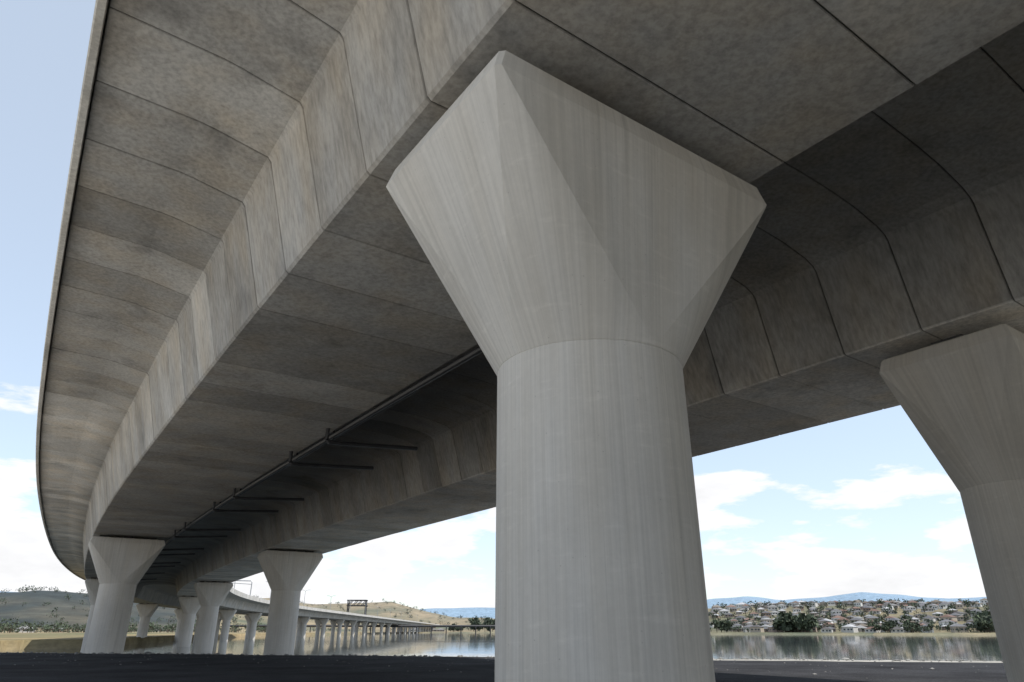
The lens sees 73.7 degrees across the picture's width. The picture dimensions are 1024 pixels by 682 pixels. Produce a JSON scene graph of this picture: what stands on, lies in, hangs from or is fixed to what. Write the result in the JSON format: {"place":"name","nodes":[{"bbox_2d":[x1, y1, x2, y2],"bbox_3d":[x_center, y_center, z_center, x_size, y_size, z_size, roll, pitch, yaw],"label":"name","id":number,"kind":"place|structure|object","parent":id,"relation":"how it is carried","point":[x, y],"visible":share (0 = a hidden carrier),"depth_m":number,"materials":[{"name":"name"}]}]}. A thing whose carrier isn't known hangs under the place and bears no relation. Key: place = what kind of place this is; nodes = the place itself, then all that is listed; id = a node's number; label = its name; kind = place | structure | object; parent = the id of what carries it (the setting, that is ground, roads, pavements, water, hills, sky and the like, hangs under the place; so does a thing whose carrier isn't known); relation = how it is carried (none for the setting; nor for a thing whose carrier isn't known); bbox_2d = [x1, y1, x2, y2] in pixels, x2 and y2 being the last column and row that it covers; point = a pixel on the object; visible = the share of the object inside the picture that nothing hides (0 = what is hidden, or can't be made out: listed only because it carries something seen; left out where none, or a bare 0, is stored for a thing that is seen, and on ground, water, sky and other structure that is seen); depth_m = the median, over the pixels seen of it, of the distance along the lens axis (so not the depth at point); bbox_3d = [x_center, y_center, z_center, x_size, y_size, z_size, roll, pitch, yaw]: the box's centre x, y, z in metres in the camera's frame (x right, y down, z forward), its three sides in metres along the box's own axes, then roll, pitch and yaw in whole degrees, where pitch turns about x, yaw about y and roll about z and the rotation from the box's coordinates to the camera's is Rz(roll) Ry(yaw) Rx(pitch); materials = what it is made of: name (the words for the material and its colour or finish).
{"place":"outdoors","nodes":[
{"label":"outdoors","id":0,"kind":"place"},
{"bbox_2d":[0,0,985,608],"label":"sky","id":1,"kind":"structure","parent":0,"point":[861,503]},
{"bbox_2d":[0,633,1002,660],"bbox_3d":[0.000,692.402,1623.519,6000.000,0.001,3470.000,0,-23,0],"label":"river water","id":2,"kind":"structure","parent":0,"point":[887,647],"depth_m":141.49,"materials":[{"name":"grey liquid"}]},
{"bbox_2d":[0,590,1002,662],"bbox_3d":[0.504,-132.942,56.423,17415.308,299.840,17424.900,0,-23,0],"label":"ground","id":3,"kind":"structure","parent":0,"point":[32,609],"depth_m":972.16,"materials":[{"name":"green plant"}]},
{"bbox_2d":[80,578,98,652],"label":"bridge pier","id":4,"kind":"structure","parent":3,"relation":"on","point":[92,586],"depth_m":92.24,"materials":[{"name":"concrete"}]},
{"bbox_2d":[84,535,164,653],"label":"bridge pier","id":5,"kind":"structure","parent":3,"relation":"on","point":[122,565],"depth_m":50.65,"materials":[{"name":"concrete"}]},
{"bbox_2d":[136,603,158,637],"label":"bridge pier","id":6,"kind":"structure","parent":3,"relation":"on","point":[146,611],"depth_m":178.88,"materials":[{"name":"concrete"}]},
{"bbox_2d":[174,609,182,640],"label":"bridge pier","id":7,"kind":"structure","parent":3,"relation":"on","point":[179,613],"depth_m":221.31,"materials":[{"name":"concrete"}]},
{"bbox_2d":[177,596,200,646],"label":"bridge pier","id":8,"kind":"structure","parent":3,"relation":"on","point":[190,607],"depth_m":140.72,"materials":[{"name":"concrete"}]},
{"bbox_2d":[193,607,200,642],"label":"bridge pier","id":9,"kind":"structure","parent":3,"relation":"on","point":[197,613],"depth_m":181.69,"materials":[{"name":"concrete"}]},
{"bbox_2d":[193,581,232,653],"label":"bridge pier","id":10,"kind":"structure","parent":3,"relation":"on","point":[212,595],"depth_m":98.42,"materials":[{"name":"concrete"}]},
{"bbox_2d":[214,612,221,638],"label":"bridge pier","id":11,"kind":"structure","parent":3,"relation":"on","point":[219,619],"depth_m":264.80,"materials":[{"name":"concrete"}]},
{"bbox_2d":[219,609,236,640],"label":"bridge pier","id":12,"kind":"structure","parent":3,"relation":"on","point":[227,615],"depth_m":223.99,"materials":[{"name":"concrete"}]},
{"bbox_2d":[244,615,249,637],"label":"bridge pier","id":13,"kind":"structure","parent":3,"relation":"on","point":[248,625],"depth_m":308.40,"materials":[{"name":"concrete"}]},
{"bbox_2d":[247,612,261,638],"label":"bridge pier","id":14,"kind":"structure","parent":3,"relation":"on","point":[254,617],"depth_m":266.43,"materials":[{"name":"concrete"}]},
{"bbox_2d":[257,549,322,654],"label":"bridge pier","id":15,"kind":"structure","parent":3,"relation":"on","point":[288,573],"depth_m":59.37,"materials":[{"name":"concrete"}]},
{"bbox_2d":[296,619,301,635],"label":"bridge pier","id":16,"kind":"structure","parent":3,"relation":"on","point":[299,625],"depth_m":396.45,"materials":[{"name":"concrete"}]},
{"bbox_2d":[299,617,309,636],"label":"bridge pier","id":17,"kind":"structure","parent":3,"relation":"on","point":[304,621],"depth_m":353.63,"materials":[{"name":"concrete"}]},
{"bbox_2d":[314,620,320,635],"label":"bridge pier","id":18,"kind":"structure","parent":3,"relation":"on","point":[317,623],"depth_m":440.95,"materials":[{"name":"concrete"}]},
{"bbox_2d":[319,618,328,635],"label":"bridge pier","id":19,"kind":"structure","parent":3,"relation":"on","point":[324,621],"depth_m":397.61,"materials":[{"name":"concrete"}]},
{"bbox_2d":[330,621,336,634],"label":"bridge pier","id":20,"kind":"structure","parent":3,"relation":"on","point":[333,623],"depth_m":485.20,"materials":[{"name":"concrete"}]},
{"bbox_2d":[336,620,344,635],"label":"bridge pier","id":21,"kind":"structure","parent":3,"relation":"on","point":[340,623],"depth_m":441.70,"materials":[{"name":"concrete"}]},
{"bbox_2d":[343,621,349,634],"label":"bridge pier","id":22,"kind":"structure","parent":3,"relation":"on","point":[346,623],"depth_m":529.59,"materials":[{"name":"concrete"}]},
{"bbox_2d":[350,621,356,634],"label":"bridge pier","id":23,"kind":"structure","parent":3,"relation":"on","point":[353,623],"depth_m":485.89,"materials":[{"name":"concrete"}]},
{"bbox_2d":[355,622,360,634],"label":"bridge pier","id":24,"kind":"structure","parent":3,"relation":"on","point":[356,627],"depth_m":573.47,"materials":[{"name":"concrete"}]},
{"bbox_2d":[230,600,494,633],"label":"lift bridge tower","id":25,"kind":"structure","parent":3,"relation":"on","point":[401,626],"depth_m":697.82,"materials":[{"name":"concrete"}]},
{"bbox_2d":[361,621,367,634],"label":"bridge pier","id":26,"kind":"structure","parent":3,"relation":"on","point":[364,623],"depth_m":530.03,"materials":[{"name":"concrete"}]},
{"bbox_2d":[371,622,376,634],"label":"bridge pier","id":27,"kind":"structure","parent":3,"relation":"on","point":[373,624],"depth_m":574.05,"materials":[{"name":"concrete"}]},
{"bbox_2d":[379,623,384,633],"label":"bridge pier","id":28,"kind":"structure","parent":3,"relation":"on","point":[381,627],"depth_m":618.28,"materials":[{"name":"concrete"}]},
{"bbox_2d":[386,623,390,633],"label":"bridge pier","id":29,"kind":"structure","parent":3,"relation":"on","point":[388,627],"depth_m":662.29,"materials":[{"name":"concrete"}]},
{"bbox_2d":[0,585,993,632],"bbox_3d":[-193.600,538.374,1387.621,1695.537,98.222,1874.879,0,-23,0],"label":"distant trees","id":30,"kind":"object","parent":3,"relation":"on","point":[789,621],"visible":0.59,"depth_m":671.42,"materials":[{"name":"green plant"}]},
{"bbox_2d":[0,653,1007,681],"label":"asphalt yard","id":31,"kind":"structure","parent":3,"relation":"on","point":[53,667],"depth_m":28.61,"materials":[{"name":"grey asphalt"}]},
{"bbox_2d":[6,651,1002,676],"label":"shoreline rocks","id":32,"kind":"object","parent":3,"relation":"on","point":[846,659],"visible":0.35,"depth_m":42.33,"materials":[{"name":"grey stone"}]},
{"bbox_2d":[15,598,994,632],"bbox_3d":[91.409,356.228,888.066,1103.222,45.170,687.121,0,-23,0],"label":"distant houses","id":33,"kind":"structure","parent":3,"relation":"on","point":[859,624],"depth_m":807.55,"materials":[{"name":"white"}]},
{"bbox_2d":[386,50,765,681],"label":"bridge pier","id":34,"kind":"structure","parent":3,"relation":"on","point":[583,252],"depth_m":8.17,"materials":[{"name":"concrete"}]},
{"bbox_2d":[36,0,1023,624],"bbox_3d":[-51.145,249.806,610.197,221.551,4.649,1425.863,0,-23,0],"label":"concrete viaduct","id":35,"kind":"object","parent":34,"relation":"on","point":[260,338],"visible":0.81,"depth_m":15.96,"materials":[{"name":"concrete"}]},
{"bbox_2d":[236,580,251,594],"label":"sign gantry","id":36,"kind":"object","parent":35,"relation":"on","point":[244,583],"visible":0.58,"depth_m":231.01,"materials":[{"name":"metal"}]},
{"bbox_2d":[879,324,1023,681],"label":"bridge pier","id":37,"kind":"structure","parent":3,"relation":"on","point":[960,398],"depth_m":15.98,"materials":[{"name":"concrete"}]}
]}

